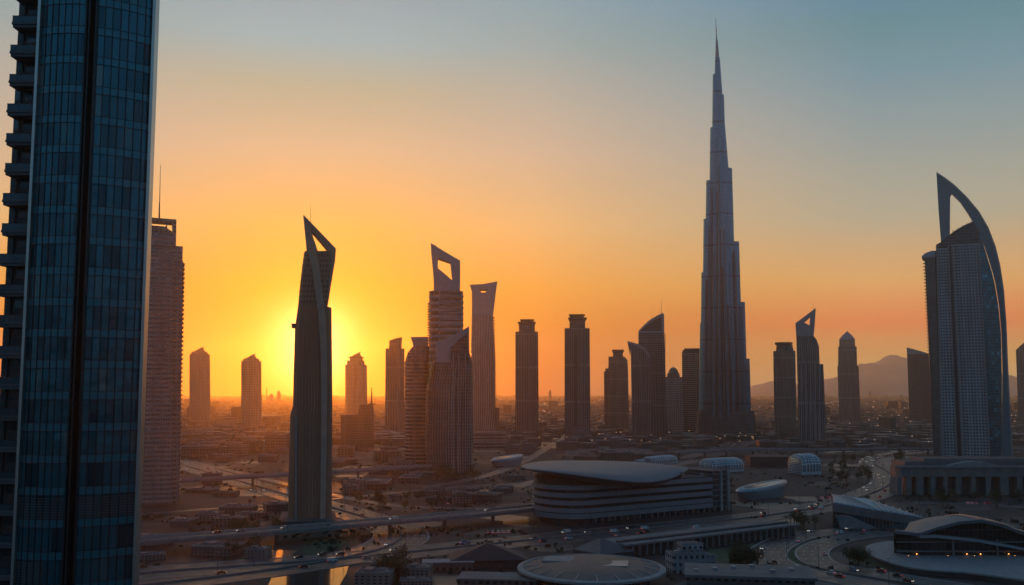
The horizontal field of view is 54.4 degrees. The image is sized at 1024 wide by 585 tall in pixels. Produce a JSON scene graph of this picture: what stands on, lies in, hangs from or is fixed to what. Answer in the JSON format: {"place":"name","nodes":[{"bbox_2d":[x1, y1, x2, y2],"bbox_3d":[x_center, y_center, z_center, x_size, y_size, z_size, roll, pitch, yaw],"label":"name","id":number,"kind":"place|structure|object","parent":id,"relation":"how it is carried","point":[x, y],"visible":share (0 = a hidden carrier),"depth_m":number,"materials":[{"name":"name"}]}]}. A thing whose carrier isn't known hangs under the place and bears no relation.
{"place":"outdoors","nodes":[
{"label":"outdoors","id":0,"kind":"place"},
{"bbox_2d":[0,0,159,584],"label":"glass tower","id":1,"kind":"structure","parent":0,"point":[77,200],"depth_m":152.06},
{"bbox_2d":[268,565,348,584],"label":"water","id":2,"kind":"structure","parent":0,"point":[333,576],"depth_m":457.06,"materials":[{"name":"orange liquid"}]},
{"bbox_2d":[303,536,357,554],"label":"lawn","id":3,"kind":"structure","parent":0,"point":[309,549],"depth_m":554.24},
{"bbox_2d":[182,460,486,508],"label":"slip road","id":4,"kind":"structure","parent":0,"point":[287,484],"depth_m":825.06,"materials":[{"name":"asphalt"}]},
{"bbox_2d":[141,482,531,514],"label":"street","id":5,"kind":"structure","parent":0,"point":[332,499],"depth_m":793.64,"materials":[{"name":"asphalt"}]},
{"bbox_2d":[0,0,1023,394],"label":"sky","id":6,"kind":"structure","parent":0,"point":[558,151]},
{"bbox_2d":[140,395,1023,584],"bbox_3d":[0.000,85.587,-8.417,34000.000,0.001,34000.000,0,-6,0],"label":"ground","id":7,"kind":"structure","parent":0,"point":[795,492],"depth_m":747.46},
{"bbox_2d":[140,551,165,560],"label":"building","id":8,"kind":"structure","parent":7,"relation":"on","point":[152,555],"depth_m":506.77,"materials":[{"name":"concrete"}]},
{"bbox_2d":[142,165,184,504],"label":"residential tower","id":9,"kind":"structure","parent":7,"relation":"on","point":[161,484],"depth_m":766.19,"materials":[{"name":"beige stone"}]},
{"bbox_2d":[169,517,197,526],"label":"building","id":10,"kind":"structure","parent":7,"relation":"on","point":[184,521],"depth_m":631.18,"materials":[{"name":"concrete"}]},
{"bbox_2d":[189,347,210,423],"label":"crowned tower","id":11,"kind":"structure","parent":7,"relation":"on","point":[199,384],"depth_m":2546.58,"materials":[{"name":"concrete"}]},
{"bbox_2d":[181,442,218,457],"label":"building","id":12,"kind":"structure","parent":7,"relation":"on","point":[196,450],"depth_m":1277.63,"materials":[{"name":"concrete"}]},
{"bbox_2d":[185,487,218,492],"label":"building","id":13,"kind":"structure","parent":7,"relation":"on","point":[200,490],"depth_m":840.89,"materials":[{"name":"concrete"}]},
{"bbox_2d":[196,510,223,521],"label":"building","id":14,"kind":"structure","parent":7,"relation":"on","point":[206,515],"depth_m":653.01,"materials":[{"name":"concrete"}]},
{"bbox_2d":[202,472,222,483],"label":"building","id":15,"kind":"structure","parent":7,"relation":"on","point":[206,474],"depth_m":915.62,"materials":[{"name":"concrete"}]},
{"bbox_2d":[191,540,245,557],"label":"building","id":16,"kind":"structure","parent":7,"relation":"on","point":[212,548],"depth_m":518.72,"materials":[{"name":"concrete"}]},
{"bbox_2d":[215,455,234,461],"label":"building","id":17,"kind":"structure","parent":7,"relation":"on","point":[223,458],"depth_m":1201.82,"materials":[{"name":"concrete"}]},
{"bbox_2d":[214,490,239,495],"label":"building","id":18,"kind":"structure","parent":7,"relation":"on","point":[226,493],"depth_m":813.25,"materials":[{"name":"concrete"}]},
{"bbox_2d":[212,514,248,525],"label":"building","id":19,"kind":"structure","parent":7,"relation":"on","point":[223,519],"depth_m":636.38,"materials":[{"name":"concrete"}]},
{"bbox_2d":[227,443,245,456],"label":"building","id":20,"kind":"structure","parent":7,"relation":"on","point":[237,450],"depth_m":1300.83,"materials":[{"name":"concrete"}]},
{"bbox_2d":[219,503,257,514],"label":"building","id":21,"kind":"structure","parent":7,"relation":"on","point":[230,508],"depth_m":689.75,"materials":[{"name":"concrete"}]},
{"bbox_2d":[234,510,265,518],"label":"building","id":22,"kind":"structure","parent":7,"relation":"on","point":[256,514],"depth_m":674.04,"materials":[{"name":"concrete"}]},
{"bbox_2d":[241,353,261,429],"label":"crowned tower","id":23,"kind":"structure","parent":7,"relation":"on","point":[251,398],"depth_m":2118.27,"materials":[{"name":"concrete"}]},
{"bbox_2d":[243,439,263,452],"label":"building","id":24,"kind":"structure","parent":7,"relation":"on","point":[255,445],"depth_m":1378.31,"materials":[{"name":"concrete"}]},
{"bbox_2d":[244,545,271,558],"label":"building","id":25,"kind":"structure","parent":7,"relation":"on","point":[257,551],"depth_m":512.16,"materials":[{"name":"concrete"}]},
{"bbox_2d":[258,455,277,461],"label":"building","id":26,"kind":"structure","parent":7,"relation":"on","point":[267,458],"depth_m":1203.36,"materials":[{"name":"concrete"}]},
{"bbox_2d":[263,501,287,510],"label":"building","id":27,"kind":"structure","parent":7,"relation":"on","point":[275,506],"depth_m":716.15,"materials":[{"name":"concrete"}]},
{"bbox_2d":[265,432,289,450],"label":"building","id":28,"kind":"structure","parent":7,"relation":"on","point":[274,439],"depth_m":1424.69,"materials":[{"name":"concrete"}]},
{"bbox_2d":[139,460,428,584],"bbox_3d":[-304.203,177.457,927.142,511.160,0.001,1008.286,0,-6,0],"label":"expressway","id":29,"kind":"structure","parent":7,"relation":"on","point":[413,536],"depth_m":550.29,"materials":[{"name":"asphalt"}]},
{"bbox_2d":[139,460,429,584],"bbox_3d":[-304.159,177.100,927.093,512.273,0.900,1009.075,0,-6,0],"label":"kerb","id":30,"kind":"structure","parent":7,"relation":"on","point":[268,569],"depth_m":495.49,"materials":[{"name":"concrete"}]},
{"bbox_2d":[179,464,431,487],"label":"flyover","id":31,"kind":"object","parent":7,"relation":"on","point":[390,469],"visible":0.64,"depth_m":914.22,"materials":[{"name":"concrete"}]},
{"bbox_2d":[279,204,336,525],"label":"twisted tower","id":32,"kind":"structure","parent":7,"relation":"on","point":[310,476],"depth_m":652.51,"materials":[{"name":"grey"}]},
{"bbox_2d":[140,504,535,551],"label":"viaduct","id":33,"kind":"object","parent":7,"relation":"on","point":[277,531],"visible":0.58,"depth_m":583.21,"materials":[{"name":"concrete"}]},
{"bbox_2d":[337,445,354,457],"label":"building","id":34,"kind":"structure","parent":7,"relation":"on","point":[345,451],"depth_m":1242.50,"materials":[{"name":"concrete"}]},
{"bbox_2d":[342,483,358,493],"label":"building","id":35,"kind":"structure","parent":7,"relation":"on","point":[346,487],"depth_m":828.82,"materials":[{"name":"concrete"}]},
{"bbox_2d":[343,478,366,490],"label":"building","id":36,"kind":"structure","parent":7,"relation":"on","point":[362,484],"depth_m":854.32,"materials":[{"name":"concrete"}]},
{"bbox_2d":[345,352,366,413],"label":"crowned tower","id":37,"kind":"structure","parent":7,"relation":"on","point":[355,382],"depth_m":2798.11,"materials":[{"name":"concrete"}]},
{"bbox_2d":[341,388,375,447],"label":"slab block","id":38,"kind":"structure","parent":7,"relation":"on","point":[357,430],"depth_m":1498.82,"materials":[{"name":"concrete"}]},
{"bbox_2d":[355,566,394,584],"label":"building","id":39,"kind":"structure","parent":7,"relation":"on","point":[370,575],"depth_m":437.62,"materials":[{"name":"concrete"}]},
{"bbox_2d":[362,478,391,488],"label":"building","id":40,"kind":"structure","parent":7,"relation":"on","point":[377,483],"depth_m":880.15,"materials":[{"name":"concrete"}]},
{"bbox_2d":[373,450,400,461],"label":"building","id":41,"kind":"structure","parent":7,"relation":"on","point":[381,455],"depth_m":1207.14,"materials":[{"name":"concrete"}]},
{"bbox_2d":[385,337,404,431],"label":"notched tower","id":42,"kind":"structure","parent":7,"relation":"on","point":[395,386],"depth_m":1906.95,"materials":[{"name":"concrete"}]},
{"bbox_2d":[392,459,414,472],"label":"building","id":43,"kind":"structure","parent":7,"relation":"on","point":[397,462],"depth_m":1047.21,"materials":[{"name":"concrete"}]},
{"bbox_2d":[399,474,421,482],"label":"building","id":44,"kind":"structure","parent":7,"relation":"on","point":[409,478],"depth_m":932.92,"materials":[{"name":"concrete"}]},
{"bbox_2d":[400,576,432,584],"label":"building","id":45,"kind":"structure","parent":7,"relation":"on","point":[414,580],"depth_m":439.49,"materials":[{"name":"concrete"}]},
{"bbox_2d":[405,337,428,464],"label":"split crown tower","id":46,"kind":"structure","parent":7,"relation":"on","point":[416,368],"depth_m":1121.10,"materials":[{"name":"metal"}]},
{"bbox_2d":[403,563,432,576],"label":"building","id":47,"kind":"structure","parent":7,"relation":"on","point":[420,569],"depth_m":452.06,"materials":[{"name":"concrete"}]},
{"bbox_2d":[409,471,433,477],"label":"building","id":48,"kind":"structure","parent":7,"relation":"on","point":[427,474],"depth_m":982.74,"materials":[{"name":"concrete"}]},
{"bbox_2d":[427,243,463,370],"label":"window topped tower","id":49,"kind":"structure","parent":7,"relation":"on","point":[445,308],"depth_m":1114.24,"materials":[{"name":"concrete"}]},
{"bbox_2d":[422,559,473,570],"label":"shed","id":50,"kind":"structure","parent":7,"relation":"on","point":[443,565],"depth_m":477.91,"materials":[{"name":"concrete"}]},
{"bbox_2d":[425,327,472,473],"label":"horned tower","id":51,"kind":"structure","parent":7,"relation":"on","point":[449,416],"depth_m":1039.07,"materials":[{"name":"grey metal"}]},
{"bbox_2d":[452,491,471,503],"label":"building","id":52,"kind":"structure","parent":7,"relation":"on","point":[465,499],"depth_m":755.62,"materials":[{"name":"concrete"}]},
{"bbox_2d":[470,282,498,430],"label":"waisted tower","id":53,"kind":"structure","parent":7,"relation":"on","point":[485,409],"depth_m":1946.08,"materials":[{"name":"concrete"}]},
{"bbox_2d":[471,491,502,501],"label":"building","id":54,"kind":"structure","parent":7,"relation":"on","point":[486,496],"depth_m":777.17,"materials":[{"name":"concrete"}]},
{"bbox_2d":[448,543,527,568],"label":"tent roofed hall","id":55,"kind":"structure","parent":7,"relation":"on","point":[487,555],"depth_m":485.28,"materials":[{"name":"metal"}]},
{"bbox_2d":[473,431,508,447],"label":"terraced podium","id":56,"kind":"object","parent":7,"relation":"on","point":[489,439],"visible":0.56,"depth_m":1509.15,"materials":[{"name":"concrete"}]},
{"bbox_2d":[424,434,564,486],"bbox_3d":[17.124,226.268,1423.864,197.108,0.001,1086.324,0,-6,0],"label":"avenue","id":57,"kind":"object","parent":7,"relation":"on","point":[533,455],"visible":0.77,"depth_m":1099.43,"materials":[{"name":"asphalt"}]},
{"bbox_2d":[456,571,537,584],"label":"flat roofed warehouse","id":58,"kind":"structure","parent":7,"relation":"on","point":[486,578],"depth_m":427.06,"materials":[{"name":"concrete"}]},
{"bbox_2d":[489,487,510,492],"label":"building","id":59,"kind":"structure","parent":7,"relation":"on","point":[501,489],"depth_m":838.10,"materials":[{"name":"concrete"}]},
{"bbox_2d":[490,454,522,466],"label":"boat shaped hall","id":60,"kind":"object","parent":7,"relation":"on","point":[509,460],"visible":1,"depth_m":1135.31,"materials":[{"name":"grey metal"}]},
{"bbox_2d":[505,444,519,454],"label":"building","id":61,"kind":"structure","parent":7,"relation":"on","point":[511,449],"depth_m":1302.49,"materials":[{"name":"concrete"}]},
{"bbox_2d":[503,474,524,479],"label":"building","id":62,"kind":"structure","parent":7,"relation":"on","point":[514,477],"depth_m":961.31,"materials":[{"name":"concrete"}]},
{"bbox_2d":[506,434,527,440],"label":"building","id":63,"kind":"structure","parent":7,"relation":"on","point":[513,437],"depth_m":1656.35,"materials":[{"name":"concrete"}]},
{"bbox_2d":[516,441,534,452],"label":"building","id":64,"kind":"structure","parent":7,"relation":"on","point":[527,447],"depth_m":1374.29,"materials":[{"name":"concrete"}]},
{"bbox_2d":[515,319,538,431],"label":"flared crown tower","id":65,"kind":"structure","parent":7,"relation":"on","point":[526,385],"depth_m":1908.82,"materials":[{"name":"concrete"}]},
{"bbox_2d":[139,450,931,580],"bbox_3d":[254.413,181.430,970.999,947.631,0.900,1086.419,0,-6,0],"label":"kerb","id":66,"kind":"structure","parent":7,"relation":"on","point":[168,570],"depth_m":559.60,"materials":[{"name":"concrete"}]},
{"bbox_2d":[139,450,933,578],"bbox_3d":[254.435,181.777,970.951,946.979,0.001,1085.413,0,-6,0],"label":"highway","id":67,"kind":"structure","parent":7,"relation":"on","point":[876,484],"depth_m":617.63,"materials":[{"name":"asphalt"}]},
{"bbox_2d":[555,440,576,449],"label":"building","id":68,"kind":"structure","parent":7,"relation":"on","point":[564,445],"depth_m":1451.50,"materials":[{"name":"concrete"}]},
{"bbox_2d":[565,314,590,437],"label":"flared crown tower","id":69,"kind":"structure","parent":7,"relation":"on","point":[577,374],"depth_m":1735.07,"materials":[{"name":"concrete"}]},
{"bbox_2d":[140,439,1023,581],"bbox_3d":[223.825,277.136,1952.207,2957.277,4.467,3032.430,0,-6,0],"label":"scrub","id":70,"kind":"object","parent":7,"relation":"on","point":[329,548],"visible":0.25,"depth_m":672.09,"materials":[{"name":"green plant"}]},
{"bbox_2d":[574,454,599,460],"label":"building","id":71,"kind":"structure","parent":7,"relation":"on","point":[587,457],"depth_m":1228.82,"materials":[{"name":"concrete"}]},
{"bbox_2d":[517,553,665,584],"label":"disc roofed pavilion","id":72,"kind":"structure","parent":7,"relation":"on","point":[585,569],"depth_m":429.86,"materials":[{"name":"metal"}]},
{"bbox_2d":[180,394,1023,448],"bbox_3d":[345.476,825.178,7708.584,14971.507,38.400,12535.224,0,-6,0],"label":"distant city blocks","id":73,"kind":"structure","parent":7,"relation":"on","point":[891,407],"depth_m":2223.19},
{"bbox_2d":[565,446,652,456],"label":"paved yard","id":74,"kind":"structure","parent":7,"relation":"on","point":[581,450],"depth_m":1430.69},
{"bbox_2d":[598,449,633,459],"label":"building","id":75,"kind":"structure","parent":7,"relation":"on","point":[609,454],"depth_m":1229.24,"materials":[{"name":"concrete"}]},
{"bbox_2d":[609,438,622,448],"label":"building","id":76,"kind":"structure","parent":7,"relation":"on","point":[615,443],"depth_m":1427.88,"materials":[{"name":"concrete"}]},
{"bbox_2d":[604,349,628,427],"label":"stone tower","id":77,"kind":"structure","parent":7,"relation":"on","point":[616,405],"depth_m":2100.51,"materials":[{"name":"stone"}]},
{"bbox_2d":[521,460,731,523],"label":"lens roofed building","id":78,"kind":"structure","parent":7,"relation":"on","point":[570,491],"depth_m":666.30,"materials":[{"name":"metal"}]},
{"bbox_2d":[627,300,666,436],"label":"twin sail tower","id":79,"kind":"structure","parent":7,"relation":"on","point":[648,392],"depth_m":1789.84,"materials":[{"name":"grey metal"}]},
{"bbox_2d":[513,439,783,487],"bbox_3d":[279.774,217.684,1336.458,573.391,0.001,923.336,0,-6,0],"label":"boulevard","id":80,"kind":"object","parent":7,"relation":"on","point":[716,454],"visible":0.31,"depth_m":1299.22,"materials":[{"name":"asphalt"}]},
{"bbox_2d":[643,455,677,463],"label":"vaulted hall","id":81,"kind":"structure","parent":7,"relation":"on","point":[665,459],"depth_m":1161.28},
{"bbox_2d":[656,440,682,446],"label":"building","id":82,"kind":"structure","parent":7,"relation":"on","point":[667,443],"depth_m":1513.71,"materials":[{"name":"concrete"}]},
{"bbox_2d":[666,367,683,431],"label":"domed tower","id":83,"kind":"structure","parent":7,"relation":"on","point":[674,400],"depth_m":1969.53,"materials":[{"name":"stone"}]},
{"bbox_2d":[573,520,799,556],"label":"station hall","id":84,"kind":"structure","parent":7,"relation":"on","point":[645,544],"depth_m":548.77,"materials":[{"name":"metal"}]},
{"bbox_2d":[682,348,699,432],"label":"flat topped tower","id":85,"kind":"structure","parent":7,"relation":"on","point":[690,365],"depth_m":1972.73,"materials":[{"name":"concrete"}]},
{"bbox_2d":[665,541,717,573],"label":"office block","id":86,"kind":"structure","parent":7,"relation":"on","point":[686,551],"depth_m":473.06,"materials":[{"name":"concrete"}]},
{"bbox_2d":[699,457,743,471],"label":"vaulted hall","id":87,"kind":"structure","parent":7,"relation":"on","point":[732,464],"depth_m":1052.35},
{"bbox_2d":[695,29,756,434],"bbox_3d":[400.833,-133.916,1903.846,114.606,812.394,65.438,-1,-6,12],"label":"stepped skyscraper","id":88,"kind":"structure","parent":7,"relation":"on","point":[724,389],"depth_m":1875.39,"materials":[{"name":"glass"}]},
{"bbox_2d":[684,562,817,584],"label":"flat roofed warehouse","id":89,"kind":"structure","parent":7,"relation":"on","point":[719,574],"depth_m":417.32,"materials":[{"name":"grey metal"}]},
{"bbox_2d":[736,479,786,499],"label":"shell roofed hall","id":90,"kind":"structure","parent":7,"relation":"on","point":[776,488],"depth_m":793.91,"materials":[{"name":"grey metal"}]},
{"bbox_2d":[745,455,789,466],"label":"louvred block","id":91,"kind":"structure","parent":7,"relation":"on","point":[766,460],"depth_m":1124.00,"materials":[{"name":"concrete"}]},
{"bbox_2d":[756,439,788,446],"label":"building","id":92,"kind":"structure","parent":7,"relation":"on","point":[767,443],"depth_m":1532.42,"materials":[{"name":"concrete"}]},
{"bbox_2d":[773,342,796,436],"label":"round capped tower","id":93,"kind":"structure","parent":7,"relation":"on","point":[784,370],"depth_m":1844.05,"materials":[{"name":"concrete"}]},
{"bbox_2d":[788,453,820,474],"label":"vaulted hall","id":94,"kind":"structure","parent":7,"relation":"on","point":[805,464],"depth_m":1022.46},
{"bbox_2d":[795,308,825,441],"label":"triangle topped tower","id":95,"kind":"structure","parent":7,"relation":"on","point":[811,403],"depth_m":1566.94,"materials":[{"name":"grey metal"}]},
{"bbox_2d":[665,447,1023,457],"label":"viaduct","id":96,"kind":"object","parent":7,"relation":"on","point":[816,450],"visible":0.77,"depth_m":1316.01,"materials":[{"name":"concrete"}]},
{"bbox_2d":[837,331,860,421],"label":"pyramid topped tower","id":97,"kind":"structure","parent":7,"relation":"on","point":[848,387],"depth_m":2668.65,"materials":[{"name":"stone"}]},
{"bbox_2d":[853,422,870,431],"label":"building","id":98,"kind":"structure","parent":7,"relation":"on","point":[861,426],"depth_m":2041.23,"materials":[{"name":"concrete"}]},
{"bbox_2d":[831,494,923,528],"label":"wedge roofed hall","id":99,"kind":"structure","parent":7,"relation":"on","point":[858,513],"depth_m":623.71,"materials":[{"name":"metal"}]},
{"bbox_2d":[795,531,969,584],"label":"loop ramp","id":100,"kind":"structure","parent":7,"relation":"on","point":[807,553],"depth_m":510.65,"materials":[{"name":"asphalt"}]},
{"bbox_2d":[794,530,973,584],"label":"kerb","id":101,"kind":"structure","parent":100,"relation":"on","point":[862,567],"depth_m":490.18,"materials":[{"name":"concrete"}]},
{"bbox_2d":[907,347,931,419],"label":"wedge tower","id":102,"kind":"structure","parent":7,"relation":"on","point":[919,391],"depth_m":2604.67,"materials":[{"name":"grey metal"}]},
{"bbox_2d":[865,514,1023,584],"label":"curved roof terminal","id":103,"kind":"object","parent":7,"relation":"on","point":[964,546],"visible":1,"depth_m":503.22,"materials":[{"name":"metal"}]},
{"bbox_2d":[889,456,1023,494],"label":"arcade podium","id":104,"kind":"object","parent":7,"relation":"on","point":[928,475],"visible":0.89,"depth_m":824.16,"materials":[{"name":"concrete"}]},
{"bbox_2d":[922,172,1012,456],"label":"sail tower","id":105,"kind":"structure","parent":7,"relation":"on","point":[969,385],"depth_m":1222.43,"materials":[{"name":"glass"}]},
{"bbox_2d":[1016,343,1023,419],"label":"edge tower","id":106,"kind":"structure","parent":7,"relation":"on","point":[1020,367],"depth_m":2610.70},
{"bbox_2d":[709,544,754,563],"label":"lawn","id":107,"kind":"structure","parent":0,"point":[722,557],"depth_m":527.05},
{"bbox_2d":[788,542,806,564],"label":"lawn","id":108,"kind":"structure","parent":0,"point":[791,556],"depth_m":519.10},
{"bbox_2d":[845,544,892,568],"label":"lawn","id":109,"kind":"structure","parent":0,"point":[873,564],"depth_m":496.60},
{"bbox_2d":[750,355,1017,395],"bbox_3d":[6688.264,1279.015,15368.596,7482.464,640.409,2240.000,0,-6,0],"label":"hills","id":110,"kind":"structure","parent":0,"point":[886,375],"depth_m":14581.03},
{"bbox_2d":[752,523,1017,584],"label":"ring road","id":111,"kind":"structure","parent":0,"point":[775,547],"depth_m":532.91,"materials":[{"name":"asphalt"}]},
{"bbox_2d":[750,527,1021,584],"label":"kerb","id":112,"kind":"structure","parent":111,"relation":"on","point":[833,535],"depth_m":546.22,"materials":[{"name":"concrete"}]},
{"bbox_2d":[914,502,1023,507],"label":"street","id":113,"kind":"structure","parent":0,"point":[969,504],"depth_m":752.01,"materials":[{"name":"asphalt"}]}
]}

